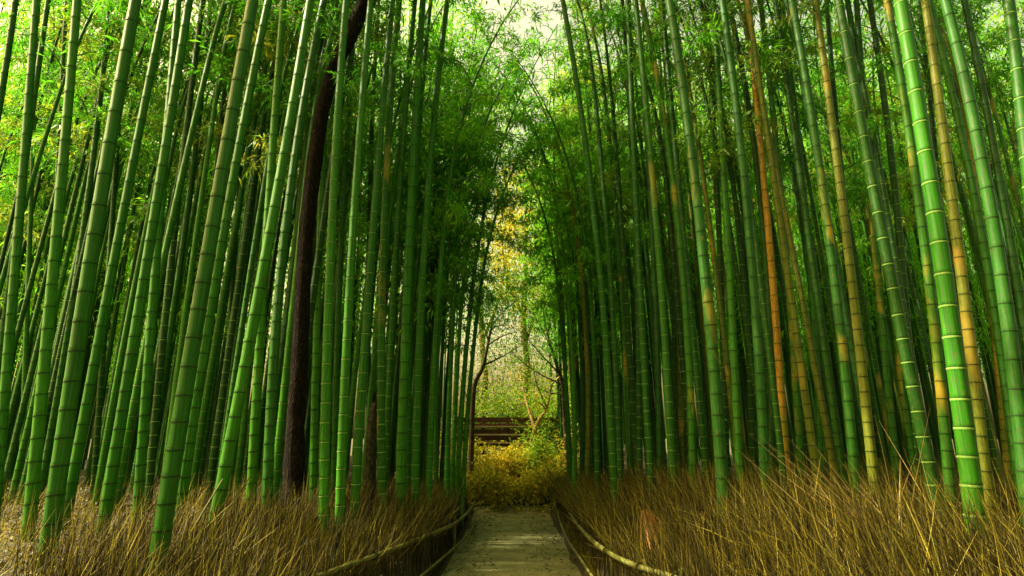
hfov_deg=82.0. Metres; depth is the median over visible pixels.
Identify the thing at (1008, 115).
bamboo
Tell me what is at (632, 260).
bamboo
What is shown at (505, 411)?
shrub
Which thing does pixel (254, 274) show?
bamboo
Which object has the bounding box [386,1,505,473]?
bamboo
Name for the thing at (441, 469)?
bamboo
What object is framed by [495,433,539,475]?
shrub
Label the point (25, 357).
bamboo
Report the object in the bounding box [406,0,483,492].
bamboo
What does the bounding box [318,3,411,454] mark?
bamboo
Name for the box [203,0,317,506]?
bamboo
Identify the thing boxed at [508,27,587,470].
bamboo
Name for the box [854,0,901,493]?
bamboo
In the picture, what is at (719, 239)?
bamboo
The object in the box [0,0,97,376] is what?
bamboo
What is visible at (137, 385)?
bamboo
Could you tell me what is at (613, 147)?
bamboo
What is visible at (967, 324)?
bamboo
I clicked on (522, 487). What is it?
shrub
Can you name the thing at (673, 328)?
bamboo
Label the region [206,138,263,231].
bamboo
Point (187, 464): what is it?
bamboo
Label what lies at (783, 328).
bamboo
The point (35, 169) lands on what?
bamboo
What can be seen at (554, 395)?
shrub
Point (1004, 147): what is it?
bamboo
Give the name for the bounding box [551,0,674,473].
bamboo
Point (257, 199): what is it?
bamboo
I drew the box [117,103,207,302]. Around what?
bamboo
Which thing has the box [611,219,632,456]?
bamboo
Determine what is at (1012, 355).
bamboo
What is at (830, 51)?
bamboo
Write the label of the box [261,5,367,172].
bamboo
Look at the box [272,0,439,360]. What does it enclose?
bamboo
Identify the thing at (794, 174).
bamboo
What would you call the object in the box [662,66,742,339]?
bamboo
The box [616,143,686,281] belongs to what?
bamboo
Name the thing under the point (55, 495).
bamboo
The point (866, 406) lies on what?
bamboo
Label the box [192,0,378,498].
bamboo
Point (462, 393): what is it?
bamboo
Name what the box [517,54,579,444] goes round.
bamboo
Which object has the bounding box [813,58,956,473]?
bamboo
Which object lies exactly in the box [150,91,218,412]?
bamboo
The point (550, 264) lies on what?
bamboo
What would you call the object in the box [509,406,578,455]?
shrub
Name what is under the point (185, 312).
bamboo
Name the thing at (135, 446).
bamboo
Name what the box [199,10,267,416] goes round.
bamboo
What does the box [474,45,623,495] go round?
bamboo
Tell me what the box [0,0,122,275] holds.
bamboo
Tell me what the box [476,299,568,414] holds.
shrub
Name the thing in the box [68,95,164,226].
bamboo
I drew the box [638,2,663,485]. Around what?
bamboo
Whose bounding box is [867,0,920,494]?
bamboo
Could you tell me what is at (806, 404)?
bamboo
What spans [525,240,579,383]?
bamboo
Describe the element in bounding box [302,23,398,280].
bamboo
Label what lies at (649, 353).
bamboo
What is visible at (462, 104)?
bamboo
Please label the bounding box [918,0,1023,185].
bamboo
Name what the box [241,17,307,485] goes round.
bamboo
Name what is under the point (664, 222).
bamboo
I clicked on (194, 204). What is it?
bamboo
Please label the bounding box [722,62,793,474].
bamboo
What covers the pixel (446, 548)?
verge twigs
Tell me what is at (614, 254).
bamboo
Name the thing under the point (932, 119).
bamboo
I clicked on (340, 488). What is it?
bamboo
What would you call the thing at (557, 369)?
slender tree
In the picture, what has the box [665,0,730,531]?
bamboo
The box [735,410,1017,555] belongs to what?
grass tuft
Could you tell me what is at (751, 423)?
bamboo
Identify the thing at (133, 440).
bamboo
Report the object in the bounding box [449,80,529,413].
tall tree
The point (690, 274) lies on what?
bamboo
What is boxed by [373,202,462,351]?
bamboo
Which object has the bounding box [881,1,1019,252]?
bamboo
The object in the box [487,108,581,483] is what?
bamboo
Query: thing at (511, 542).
path
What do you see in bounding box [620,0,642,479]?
bamboo
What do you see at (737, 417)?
bamboo
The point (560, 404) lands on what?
bamboo
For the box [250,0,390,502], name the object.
bamboo
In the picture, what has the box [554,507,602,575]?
verge twigs
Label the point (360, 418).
bamboo
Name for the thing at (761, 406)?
bamboo
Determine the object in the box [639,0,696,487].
bamboo
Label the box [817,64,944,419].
bamboo
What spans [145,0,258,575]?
bamboo
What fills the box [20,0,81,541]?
bamboo
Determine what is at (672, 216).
bamboo
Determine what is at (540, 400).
shrub
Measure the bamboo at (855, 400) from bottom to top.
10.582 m
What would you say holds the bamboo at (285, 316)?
on the ground at (572, 556)
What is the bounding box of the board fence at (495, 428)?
[456,416,557,454]
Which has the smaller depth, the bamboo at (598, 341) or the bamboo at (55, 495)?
the bamboo at (55, 495)
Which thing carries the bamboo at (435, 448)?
on the ground at (572, 556)
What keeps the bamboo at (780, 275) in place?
on the ground at (572, 556)
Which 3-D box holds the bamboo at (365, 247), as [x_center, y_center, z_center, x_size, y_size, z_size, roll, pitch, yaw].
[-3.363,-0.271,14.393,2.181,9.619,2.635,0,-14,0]
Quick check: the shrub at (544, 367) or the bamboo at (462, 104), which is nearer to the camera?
the bamboo at (462, 104)
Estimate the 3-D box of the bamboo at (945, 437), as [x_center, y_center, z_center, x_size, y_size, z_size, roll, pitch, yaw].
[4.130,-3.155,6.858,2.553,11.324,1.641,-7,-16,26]
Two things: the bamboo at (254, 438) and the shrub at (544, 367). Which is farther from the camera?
the shrub at (544, 367)
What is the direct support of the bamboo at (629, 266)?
on the ground at (572, 556)
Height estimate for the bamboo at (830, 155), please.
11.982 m
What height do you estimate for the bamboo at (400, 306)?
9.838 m
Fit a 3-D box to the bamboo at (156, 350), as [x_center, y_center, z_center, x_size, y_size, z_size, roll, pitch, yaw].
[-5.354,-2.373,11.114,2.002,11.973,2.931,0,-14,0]
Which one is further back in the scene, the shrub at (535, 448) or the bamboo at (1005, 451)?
the shrub at (535, 448)
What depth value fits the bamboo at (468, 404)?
12.07 m
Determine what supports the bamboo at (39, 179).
on the ground at (572, 556)
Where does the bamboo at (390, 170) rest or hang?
on the ground at (572, 556)
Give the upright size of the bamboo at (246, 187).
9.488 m
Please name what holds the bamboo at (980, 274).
on the ground at (572, 556)
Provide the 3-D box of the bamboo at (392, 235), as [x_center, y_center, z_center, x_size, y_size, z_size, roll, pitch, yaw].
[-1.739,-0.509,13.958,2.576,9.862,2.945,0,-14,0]
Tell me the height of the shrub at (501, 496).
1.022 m
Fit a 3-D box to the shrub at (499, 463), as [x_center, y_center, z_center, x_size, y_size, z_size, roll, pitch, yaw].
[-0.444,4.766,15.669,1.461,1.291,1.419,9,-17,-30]
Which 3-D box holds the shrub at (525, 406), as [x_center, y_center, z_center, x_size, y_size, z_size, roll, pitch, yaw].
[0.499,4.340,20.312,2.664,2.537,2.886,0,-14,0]
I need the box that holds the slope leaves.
[439,432,603,511]
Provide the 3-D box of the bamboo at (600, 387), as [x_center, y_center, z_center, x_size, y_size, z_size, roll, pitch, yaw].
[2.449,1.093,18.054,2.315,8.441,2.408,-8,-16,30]
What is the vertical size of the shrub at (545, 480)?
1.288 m
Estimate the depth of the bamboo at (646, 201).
11.66 m
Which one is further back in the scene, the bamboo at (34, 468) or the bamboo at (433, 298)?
the bamboo at (433, 298)
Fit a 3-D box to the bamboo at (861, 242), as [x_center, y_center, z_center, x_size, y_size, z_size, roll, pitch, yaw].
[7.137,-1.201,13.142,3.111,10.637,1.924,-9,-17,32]
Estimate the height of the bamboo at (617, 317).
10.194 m
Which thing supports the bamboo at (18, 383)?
on the ground at (572, 556)
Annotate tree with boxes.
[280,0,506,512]
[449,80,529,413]
[457,248,558,484]
[479,160,550,402]
[486,252,575,465]
[488,334,568,453]
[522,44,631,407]
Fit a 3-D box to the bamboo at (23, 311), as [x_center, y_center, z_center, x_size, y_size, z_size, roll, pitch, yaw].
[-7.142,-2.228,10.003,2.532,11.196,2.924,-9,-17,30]
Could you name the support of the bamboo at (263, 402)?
on the ground at (572, 556)
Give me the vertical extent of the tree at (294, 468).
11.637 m
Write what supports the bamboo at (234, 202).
on the ground at (572, 556)
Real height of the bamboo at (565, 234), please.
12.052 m
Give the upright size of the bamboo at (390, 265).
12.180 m
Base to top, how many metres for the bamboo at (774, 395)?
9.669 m
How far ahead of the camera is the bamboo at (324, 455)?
6.89 m
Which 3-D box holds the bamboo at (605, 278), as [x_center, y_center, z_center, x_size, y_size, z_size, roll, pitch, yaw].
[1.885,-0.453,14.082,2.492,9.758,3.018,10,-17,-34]
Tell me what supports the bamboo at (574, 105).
on the ground at (572, 556)
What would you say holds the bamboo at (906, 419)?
on the ground at (572, 556)
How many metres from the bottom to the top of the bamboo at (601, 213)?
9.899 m
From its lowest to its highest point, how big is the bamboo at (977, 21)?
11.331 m
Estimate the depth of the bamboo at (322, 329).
10.50 m
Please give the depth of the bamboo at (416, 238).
11.54 m
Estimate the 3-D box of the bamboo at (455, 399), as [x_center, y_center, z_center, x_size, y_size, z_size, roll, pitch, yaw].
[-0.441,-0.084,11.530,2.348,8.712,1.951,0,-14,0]
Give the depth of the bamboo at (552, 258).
15.48 m
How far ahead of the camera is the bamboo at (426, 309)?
11.78 m
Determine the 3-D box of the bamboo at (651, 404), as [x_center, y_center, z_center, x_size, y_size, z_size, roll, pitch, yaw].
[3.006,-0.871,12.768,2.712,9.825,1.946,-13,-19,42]
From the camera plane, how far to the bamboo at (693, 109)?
8.65 m
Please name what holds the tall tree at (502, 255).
on the ground at (572, 556)
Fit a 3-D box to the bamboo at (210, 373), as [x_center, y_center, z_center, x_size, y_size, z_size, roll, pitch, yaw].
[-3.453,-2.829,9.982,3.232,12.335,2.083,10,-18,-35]
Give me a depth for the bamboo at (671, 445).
8.25 m
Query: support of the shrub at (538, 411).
on the ground at (572, 556)
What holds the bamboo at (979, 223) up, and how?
on the ground at (572, 556)
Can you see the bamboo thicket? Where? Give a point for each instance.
(980, 324)
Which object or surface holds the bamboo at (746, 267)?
on the ground at (572, 556)
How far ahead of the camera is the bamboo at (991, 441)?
9.83 m
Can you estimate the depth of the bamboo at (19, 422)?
8.96 m
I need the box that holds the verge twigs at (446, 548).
[381,507,467,575]
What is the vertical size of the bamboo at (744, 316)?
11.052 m
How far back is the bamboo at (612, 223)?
13.64 m
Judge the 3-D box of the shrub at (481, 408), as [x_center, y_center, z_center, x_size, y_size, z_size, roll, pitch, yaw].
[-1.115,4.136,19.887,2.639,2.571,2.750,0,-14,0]
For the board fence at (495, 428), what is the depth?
17.68 m
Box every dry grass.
[0,469,479,575]
[541,456,1023,575]
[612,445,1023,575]
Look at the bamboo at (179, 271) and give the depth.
8.77 m
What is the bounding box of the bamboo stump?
[362,390,376,515]
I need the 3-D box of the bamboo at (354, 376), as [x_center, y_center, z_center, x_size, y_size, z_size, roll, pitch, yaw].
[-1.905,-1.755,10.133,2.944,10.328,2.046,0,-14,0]
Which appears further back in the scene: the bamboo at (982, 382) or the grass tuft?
the bamboo at (982, 382)
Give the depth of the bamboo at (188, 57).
9.42 m
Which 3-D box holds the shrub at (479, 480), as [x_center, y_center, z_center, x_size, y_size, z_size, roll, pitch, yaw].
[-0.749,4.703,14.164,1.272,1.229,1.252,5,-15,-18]
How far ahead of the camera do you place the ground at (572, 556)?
9.04 m
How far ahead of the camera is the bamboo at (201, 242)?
14.29 m
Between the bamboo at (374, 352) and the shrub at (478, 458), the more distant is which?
the shrub at (478, 458)
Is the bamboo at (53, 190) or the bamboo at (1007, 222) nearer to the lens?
the bamboo at (1007, 222)
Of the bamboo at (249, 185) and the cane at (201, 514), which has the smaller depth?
the cane at (201, 514)
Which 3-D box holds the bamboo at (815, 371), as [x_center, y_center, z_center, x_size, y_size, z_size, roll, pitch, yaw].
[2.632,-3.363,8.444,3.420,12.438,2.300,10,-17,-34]
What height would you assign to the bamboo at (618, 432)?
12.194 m
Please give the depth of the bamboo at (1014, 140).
11.91 m
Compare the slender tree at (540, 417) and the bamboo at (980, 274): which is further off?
the slender tree at (540, 417)
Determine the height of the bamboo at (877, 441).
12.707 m
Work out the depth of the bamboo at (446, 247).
12.47 m
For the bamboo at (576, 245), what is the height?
9.975 m
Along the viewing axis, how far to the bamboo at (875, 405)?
12.80 m
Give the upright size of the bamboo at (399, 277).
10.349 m
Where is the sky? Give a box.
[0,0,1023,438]
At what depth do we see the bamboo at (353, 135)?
10.76 m
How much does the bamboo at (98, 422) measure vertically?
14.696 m
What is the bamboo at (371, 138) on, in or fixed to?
on the ground at (572, 556)
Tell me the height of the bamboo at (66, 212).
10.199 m
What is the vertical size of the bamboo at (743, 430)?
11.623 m
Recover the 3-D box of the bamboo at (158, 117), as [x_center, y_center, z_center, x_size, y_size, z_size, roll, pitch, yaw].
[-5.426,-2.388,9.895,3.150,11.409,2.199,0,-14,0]
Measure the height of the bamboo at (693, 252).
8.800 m
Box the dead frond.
[640,508,663,557]
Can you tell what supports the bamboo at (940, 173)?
on the ground at (572, 556)
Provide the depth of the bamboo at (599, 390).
14.19 m
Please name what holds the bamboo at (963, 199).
on the ground at (572, 556)
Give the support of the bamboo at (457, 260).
on the ground at (572, 556)
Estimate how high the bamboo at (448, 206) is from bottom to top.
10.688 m
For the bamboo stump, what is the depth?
7.85 m
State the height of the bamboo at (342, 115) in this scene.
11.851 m
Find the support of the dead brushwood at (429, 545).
on the ground at (572, 556)
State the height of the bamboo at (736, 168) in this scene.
10.529 m
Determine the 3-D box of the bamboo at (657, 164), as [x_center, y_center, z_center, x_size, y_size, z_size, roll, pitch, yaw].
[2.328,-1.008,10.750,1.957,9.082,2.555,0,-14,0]
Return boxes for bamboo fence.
[300,500,475,575]
[555,505,684,575]
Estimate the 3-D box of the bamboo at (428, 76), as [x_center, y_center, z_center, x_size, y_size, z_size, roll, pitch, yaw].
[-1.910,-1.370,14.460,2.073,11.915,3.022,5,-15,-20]
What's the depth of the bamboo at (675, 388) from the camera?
11.12 m
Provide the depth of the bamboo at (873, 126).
7.68 m
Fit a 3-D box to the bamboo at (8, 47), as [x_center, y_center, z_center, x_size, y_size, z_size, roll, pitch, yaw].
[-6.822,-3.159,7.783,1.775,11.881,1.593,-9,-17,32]
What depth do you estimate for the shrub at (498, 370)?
26.01 m
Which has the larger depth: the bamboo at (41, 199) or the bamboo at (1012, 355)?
the bamboo at (41, 199)
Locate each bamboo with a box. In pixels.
[0,0,18,122]
[0,0,39,521]
[0,0,92,490]
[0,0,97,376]
[0,0,99,269]
[0,0,99,326]
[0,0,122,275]
[0,0,171,296]
[0,1,75,262]
[0,1,114,185]
[0,2,86,249]
[0,5,155,320]
[0,18,118,323]
[0,61,108,238]
[0,68,106,319]
[0,120,45,253]
[2,0,152,504]
[3,0,181,502]
[4,0,206,360]
[5,31,112,464]
[7,0,161,439]
[9,30,118,480]
[15,59,138,308]
[16,0,206,504]
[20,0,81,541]
[20,0,199,507]
[37,0,152,566]
[38,0,112,508]
[44,0,202,497]
[44,0,223,444]
[49,0,67,471]
[53,15,203,345]
[54,0,210,459]
[61,0,168,528]
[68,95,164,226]
[70,105,175,458]
[89,11,153,499]
[91,0,300,505]
[93,118,154,310]
[94,80,189,394]
[95,0,192,533]
[99,37,217,456]
[100,0,257,499]
[101,0,289,189]
[105,31,214,228]
[113,0,246,515]
[117,69,217,219]
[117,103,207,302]
[118,0,306,511]
[118,21,238,481]
[127,5,254,493]
[130,4,271,329]
[131,0,181,523]
[133,0,258,336]
[144,0,205,512]
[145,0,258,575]
[146,4,212,467]
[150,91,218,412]
[157,76,212,447]
[159,0,302,487]
[173,0,271,527]
[186,92,237,331]
[188,6,293,503]
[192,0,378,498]
[193,0,319,497]
[194,3,270,440]
[198,1,337,216]
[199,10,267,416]
[201,94,281,253]
[202,24,312,348]
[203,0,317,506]
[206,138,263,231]
[209,0,335,530]
[211,7,230,190]
[212,0,314,478]
[213,0,319,468]
[213,0,355,489]
[219,46,335,221]
[222,0,355,503]
[234,64,289,479]
[240,40,311,327]
[241,1,326,489]
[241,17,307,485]
[245,0,286,515]
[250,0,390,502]
[252,0,417,504]
[257,1,389,496]
[258,20,369,457]
[261,0,326,515]
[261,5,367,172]
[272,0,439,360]
[278,1,328,501]
[282,200,364,314]
[284,0,410,277]
[284,14,375,277]
[285,13,380,171]
[288,74,394,407]
[291,0,413,492]
[302,0,409,464]
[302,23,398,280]
[306,93,383,493]
[309,0,333,505]
[318,0,349,543]
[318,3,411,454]
[322,175,403,390]
[331,2,355,497]
[334,0,373,540]
[338,2,454,471]
[339,15,422,392]
[343,142,402,307]
[349,0,394,522]
[356,0,477,382]
[359,20,464,326]
[360,5,466,490]
[360,80,433,313]
[362,88,442,330]
[362,111,443,393]
[366,1,380,412]
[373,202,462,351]
[375,60,487,322]
[377,0,412,515]
[378,92,482,472]
[380,0,460,393]
[382,70,421,478]
[385,0,416,490]
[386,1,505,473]
[386,9,482,490]
[386,57,485,317]
[388,60,490,334]
[391,67,516,486]
[391,183,489,342]
[394,39,485,229]
[395,0,425,509]
[399,66,489,279]
[400,5,514,480]
[402,37,545,488]
[403,50,506,413]
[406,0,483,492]
[409,0,487,208]
[409,3,455,123]
[410,0,536,503]
[411,0,449,507]
[425,24,543,500]
[426,0,583,505]
[429,92,545,503]
[434,107,569,527]
[435,44,506,487]
[455,37,502,461]
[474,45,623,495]
[476,69,631,478]
[484,26,630,484]
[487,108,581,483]
[492,80,617,417]
[504,33,628,494]
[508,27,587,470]
[513,159,578,470]
[515,168,577,451]
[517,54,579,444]
[518,0,635,486]
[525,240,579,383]
[526,55,621,453]
[526,122,606,360]
[528,40,609,460]
[533,93,604,472]
[536,0,636,479]
[537,160,579,371]
[543,119,645,438]
[544,0,618,505]
[545,24,612,472]
[549,2,642,478]
[549,92,625,479]
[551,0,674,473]
[554,196,649,412]
[556,0,692,476]
[556,96,651,286]
[556,112,651,476]
[562,52,626,434]
[565,97,649,373]
[571,22,655,475]
[572,101,632,476]
[576,289,621,464]
[578,0,651,476]
[581,0,713,484]
[582,0,654,504]
[584,0,688,480]
[585,0,687,379]
[586,114,650,305]
[591,18,676,456]
[593,67,684,409]
[597,166,671,469]
[599,0,713,460]
[599,111,665,431]
[603,1,693,477]
[610,61,713,473]
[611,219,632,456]
[611,221,668,450]
[612,69,666,286]
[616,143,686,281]
[619,0,760,469]
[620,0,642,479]
[625,0,810,497]
[626,0,676,492]
[628,2,725,482]
[631,0,777,413]
[632,0,757,484]
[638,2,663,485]
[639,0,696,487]
[642,112,754,391]
[645,33,698,343]
[645,34,755,481]
[648,8,783,486]
[653,0,677,432]
[657,2,684,475]
[659,0,779,473]
[660,0,709,482]
[660,2,828,479]
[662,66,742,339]
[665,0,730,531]
[687,0,824,502]
[695,0,780,324]
[696,2,839,440]
[701,63,815,292]
[701,116,804,280]
[703,0,729,476]
[708,0,838,493]
[708,0,857,406]
[711,0,744,487]
[711,125,808,477]
[719,0,770,492]
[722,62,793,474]
[726,0,775,483]
[735,0,868,480]
[736,0,858,472]
[741,77,863,264]
[742,0,790,487]
[744,0,883,504]
[750,5,917,453]
[752,0,826,501]
[758,1,805,492]
[765,52,904,284]
[770,0,890,463]
[773,0,848,499]
[773,72,884,476]
[781,61,909,476]
[783,0,892,476]
[788,0,861,509]
[795,0,924,484]
[807,0,912,429]
[812,0,880,501]
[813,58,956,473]
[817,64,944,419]
[818,0,983,332]
[821,0,917,493]
[822,0,1003,489]
[824,0,848,215]
[826,0,924,398]
[827,1,955,476]
[830,0,983,276]
[834,0,945,529]
[846,0,1016,310]
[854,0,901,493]
[864,0,969,329]
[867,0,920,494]
[873,0,1023,370]
[874,0,1018,499]
[875,0,1018,503]
[877,76,1003,476]
[877,131,971,292]
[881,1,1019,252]
[883,0,957,510]
[884,73,1018,226]
[893,0,990,545]
[898,0,1023,232]
[901,0,994,318]
[916,0,959,490]
[917,0,1022,195]
[917,0,1023,355]
[917,24,1023,289]
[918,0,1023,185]
[921,0,995,524]
[921,0,1023,255]
[936,113,1023,254]
[939,0,1023,530]
[946,5,1023,250]
[958,3,1023,208]
[981,50,1023,230]
[1002,0,1023,205]
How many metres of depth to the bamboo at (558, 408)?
18.57 m
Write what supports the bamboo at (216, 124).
on the ground at (572, 556)
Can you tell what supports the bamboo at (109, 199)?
on the ground at (572, 556)
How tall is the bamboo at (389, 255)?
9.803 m
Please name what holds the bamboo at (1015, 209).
on the ground at (572, 556)
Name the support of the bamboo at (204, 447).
on the ground at (572, 556)
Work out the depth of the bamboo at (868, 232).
13.72 m
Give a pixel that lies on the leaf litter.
(12, 536)
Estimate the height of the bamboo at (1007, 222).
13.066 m
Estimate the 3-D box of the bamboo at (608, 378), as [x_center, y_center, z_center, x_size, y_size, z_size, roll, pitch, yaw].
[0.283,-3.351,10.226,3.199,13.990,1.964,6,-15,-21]
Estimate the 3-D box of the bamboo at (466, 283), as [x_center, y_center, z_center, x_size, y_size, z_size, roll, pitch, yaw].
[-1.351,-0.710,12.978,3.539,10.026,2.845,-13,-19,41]
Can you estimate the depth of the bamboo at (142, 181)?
12.18 m
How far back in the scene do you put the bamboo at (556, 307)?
19.05 m
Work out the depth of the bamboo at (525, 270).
14.78 m
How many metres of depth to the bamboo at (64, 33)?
9.98 m
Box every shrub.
[439,436,496,483]
[441,374,504,423]
[442,309,521,414]
[453,308,548,413]
[466,457,509,506]
[475,380,527,416]
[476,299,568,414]
[476,442,522,479]
[478,470,517,507]
[489,381,555,416]
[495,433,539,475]
[507,295,569,414]
[508,372,571,430]
[508,466,548,505]
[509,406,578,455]
[515,426,563,480]
[525,423,579,474]
[526,384,577,448]
[528,456,566,503]
[534,371,571,424]
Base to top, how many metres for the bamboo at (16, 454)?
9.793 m
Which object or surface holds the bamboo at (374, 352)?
on the ground at (572, 556)
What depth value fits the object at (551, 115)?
32.96 m
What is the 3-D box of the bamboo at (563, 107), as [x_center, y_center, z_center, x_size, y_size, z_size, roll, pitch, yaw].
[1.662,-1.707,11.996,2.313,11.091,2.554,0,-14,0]
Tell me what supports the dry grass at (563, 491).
on the ground at (572, 556)
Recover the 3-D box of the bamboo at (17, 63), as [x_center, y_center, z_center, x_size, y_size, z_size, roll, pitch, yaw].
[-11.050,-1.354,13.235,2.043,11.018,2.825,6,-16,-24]
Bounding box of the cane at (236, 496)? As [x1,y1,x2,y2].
[213,476,250,533]
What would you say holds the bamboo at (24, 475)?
on the ground at (572, 556)
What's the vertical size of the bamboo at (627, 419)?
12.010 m
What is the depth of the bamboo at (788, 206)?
11.36 m
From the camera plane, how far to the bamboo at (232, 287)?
9.91 m
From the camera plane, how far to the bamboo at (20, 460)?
9.25 m
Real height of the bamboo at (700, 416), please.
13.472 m
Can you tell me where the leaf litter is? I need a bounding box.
[0,480,1003,575]
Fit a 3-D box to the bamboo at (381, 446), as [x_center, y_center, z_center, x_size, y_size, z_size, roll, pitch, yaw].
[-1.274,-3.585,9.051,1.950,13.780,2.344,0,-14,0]
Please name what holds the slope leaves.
on the ground at (572, 556)
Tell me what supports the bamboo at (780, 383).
on the ground at (572, 556)
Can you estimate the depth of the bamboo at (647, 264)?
10.70 m
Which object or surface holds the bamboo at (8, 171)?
on the ground at (572, 556)
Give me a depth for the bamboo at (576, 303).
12.50 m
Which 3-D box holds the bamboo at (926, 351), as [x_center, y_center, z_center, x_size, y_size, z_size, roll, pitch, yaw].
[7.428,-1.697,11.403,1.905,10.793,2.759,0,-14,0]
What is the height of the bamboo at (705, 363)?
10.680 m
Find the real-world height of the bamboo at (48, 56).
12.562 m
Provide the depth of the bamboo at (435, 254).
12.31 m
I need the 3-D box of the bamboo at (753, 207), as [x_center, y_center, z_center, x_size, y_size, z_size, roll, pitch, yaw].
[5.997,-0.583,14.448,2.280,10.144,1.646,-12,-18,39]
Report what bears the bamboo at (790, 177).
on the ground at (572, 556)
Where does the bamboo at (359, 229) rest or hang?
on the ground at (572, 556)
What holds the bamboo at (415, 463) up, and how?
on the ground at (572, 556)
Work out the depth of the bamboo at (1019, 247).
14.01 m
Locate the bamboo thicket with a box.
[0,0,1023,485]
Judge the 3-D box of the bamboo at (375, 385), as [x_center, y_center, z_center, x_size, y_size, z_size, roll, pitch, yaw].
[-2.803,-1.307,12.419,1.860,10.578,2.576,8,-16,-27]
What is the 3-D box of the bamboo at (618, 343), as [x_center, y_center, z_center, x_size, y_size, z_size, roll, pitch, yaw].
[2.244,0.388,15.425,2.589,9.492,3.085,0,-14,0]
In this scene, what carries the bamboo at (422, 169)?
on the ground at (572, 556)
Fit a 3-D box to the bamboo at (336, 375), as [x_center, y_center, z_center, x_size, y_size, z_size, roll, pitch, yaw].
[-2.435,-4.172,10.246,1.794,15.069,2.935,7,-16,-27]
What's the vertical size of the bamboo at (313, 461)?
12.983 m
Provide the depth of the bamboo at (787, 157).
8.99 m
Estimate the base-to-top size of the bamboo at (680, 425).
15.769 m
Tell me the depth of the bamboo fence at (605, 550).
6.23 m
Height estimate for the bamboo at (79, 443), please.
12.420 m
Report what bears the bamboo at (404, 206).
on the ground at (572, 556)
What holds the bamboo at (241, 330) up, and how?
on the ground at (572, 556)
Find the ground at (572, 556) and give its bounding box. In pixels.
[0,410,1003,575]
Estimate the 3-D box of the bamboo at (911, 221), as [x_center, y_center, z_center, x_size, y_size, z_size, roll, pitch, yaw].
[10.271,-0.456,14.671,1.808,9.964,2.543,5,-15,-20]
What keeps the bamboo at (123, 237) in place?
on the ground at (572, 556)
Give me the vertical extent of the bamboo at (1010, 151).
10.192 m
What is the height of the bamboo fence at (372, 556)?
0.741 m
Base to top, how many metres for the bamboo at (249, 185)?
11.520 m
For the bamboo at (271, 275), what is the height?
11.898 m
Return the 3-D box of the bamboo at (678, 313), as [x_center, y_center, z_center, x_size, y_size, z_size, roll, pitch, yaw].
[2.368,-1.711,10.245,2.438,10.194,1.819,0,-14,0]
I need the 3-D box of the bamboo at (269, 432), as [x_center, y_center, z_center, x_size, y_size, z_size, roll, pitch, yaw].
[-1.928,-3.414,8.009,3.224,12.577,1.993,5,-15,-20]
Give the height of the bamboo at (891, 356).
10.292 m
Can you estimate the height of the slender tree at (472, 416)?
6.599 m
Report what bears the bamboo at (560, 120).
on the ground at (572, 556)
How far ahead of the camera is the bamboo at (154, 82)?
9.48 m
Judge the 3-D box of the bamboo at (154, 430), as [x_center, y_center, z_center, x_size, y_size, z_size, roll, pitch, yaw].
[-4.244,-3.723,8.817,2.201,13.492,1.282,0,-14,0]
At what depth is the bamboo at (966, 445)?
4.46 m
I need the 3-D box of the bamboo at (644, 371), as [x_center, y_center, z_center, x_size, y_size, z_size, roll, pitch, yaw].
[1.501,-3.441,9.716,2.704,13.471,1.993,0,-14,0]
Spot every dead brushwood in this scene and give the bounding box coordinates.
[9,466,1023,575]
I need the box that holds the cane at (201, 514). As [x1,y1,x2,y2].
[186,479,222,541]
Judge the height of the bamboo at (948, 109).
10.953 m
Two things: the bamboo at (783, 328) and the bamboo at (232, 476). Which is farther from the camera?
the bamboo at (783, 328)
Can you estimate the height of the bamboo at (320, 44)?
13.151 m
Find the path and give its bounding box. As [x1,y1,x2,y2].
[441,506,582,575]
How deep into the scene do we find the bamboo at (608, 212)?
15.34 m
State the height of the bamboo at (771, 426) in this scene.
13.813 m
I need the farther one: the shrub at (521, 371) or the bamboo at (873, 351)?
the shrub at (521, 371)
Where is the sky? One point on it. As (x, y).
(523, 21)
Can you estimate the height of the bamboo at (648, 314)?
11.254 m
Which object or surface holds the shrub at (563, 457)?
on the ground at (572, 556)
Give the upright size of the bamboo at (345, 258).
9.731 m
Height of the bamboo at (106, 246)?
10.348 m
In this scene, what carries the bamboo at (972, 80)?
on the ground at (572, 556)
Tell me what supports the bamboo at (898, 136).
on the ground at (572, 556)
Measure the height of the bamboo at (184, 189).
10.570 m
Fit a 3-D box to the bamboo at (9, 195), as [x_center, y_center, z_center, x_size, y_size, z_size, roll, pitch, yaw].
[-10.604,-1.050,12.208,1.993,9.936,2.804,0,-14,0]
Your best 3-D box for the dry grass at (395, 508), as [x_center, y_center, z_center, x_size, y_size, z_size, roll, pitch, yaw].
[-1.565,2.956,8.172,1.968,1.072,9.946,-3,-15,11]
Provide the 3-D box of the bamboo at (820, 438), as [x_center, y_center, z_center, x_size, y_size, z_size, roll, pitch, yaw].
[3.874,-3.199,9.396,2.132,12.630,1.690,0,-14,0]
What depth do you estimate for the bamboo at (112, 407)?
8.62 m
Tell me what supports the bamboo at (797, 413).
on the ground at (572, 556)
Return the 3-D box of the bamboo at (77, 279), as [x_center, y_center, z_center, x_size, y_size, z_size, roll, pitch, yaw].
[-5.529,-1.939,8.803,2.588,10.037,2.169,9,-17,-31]
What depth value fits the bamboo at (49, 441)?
8.14 m
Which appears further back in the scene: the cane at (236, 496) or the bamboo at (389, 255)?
the bamboo at (389, 255)
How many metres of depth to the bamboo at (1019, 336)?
10.44 m
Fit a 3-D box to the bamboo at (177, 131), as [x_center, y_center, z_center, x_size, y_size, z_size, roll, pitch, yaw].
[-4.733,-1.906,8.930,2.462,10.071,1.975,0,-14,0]
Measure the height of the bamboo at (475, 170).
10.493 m

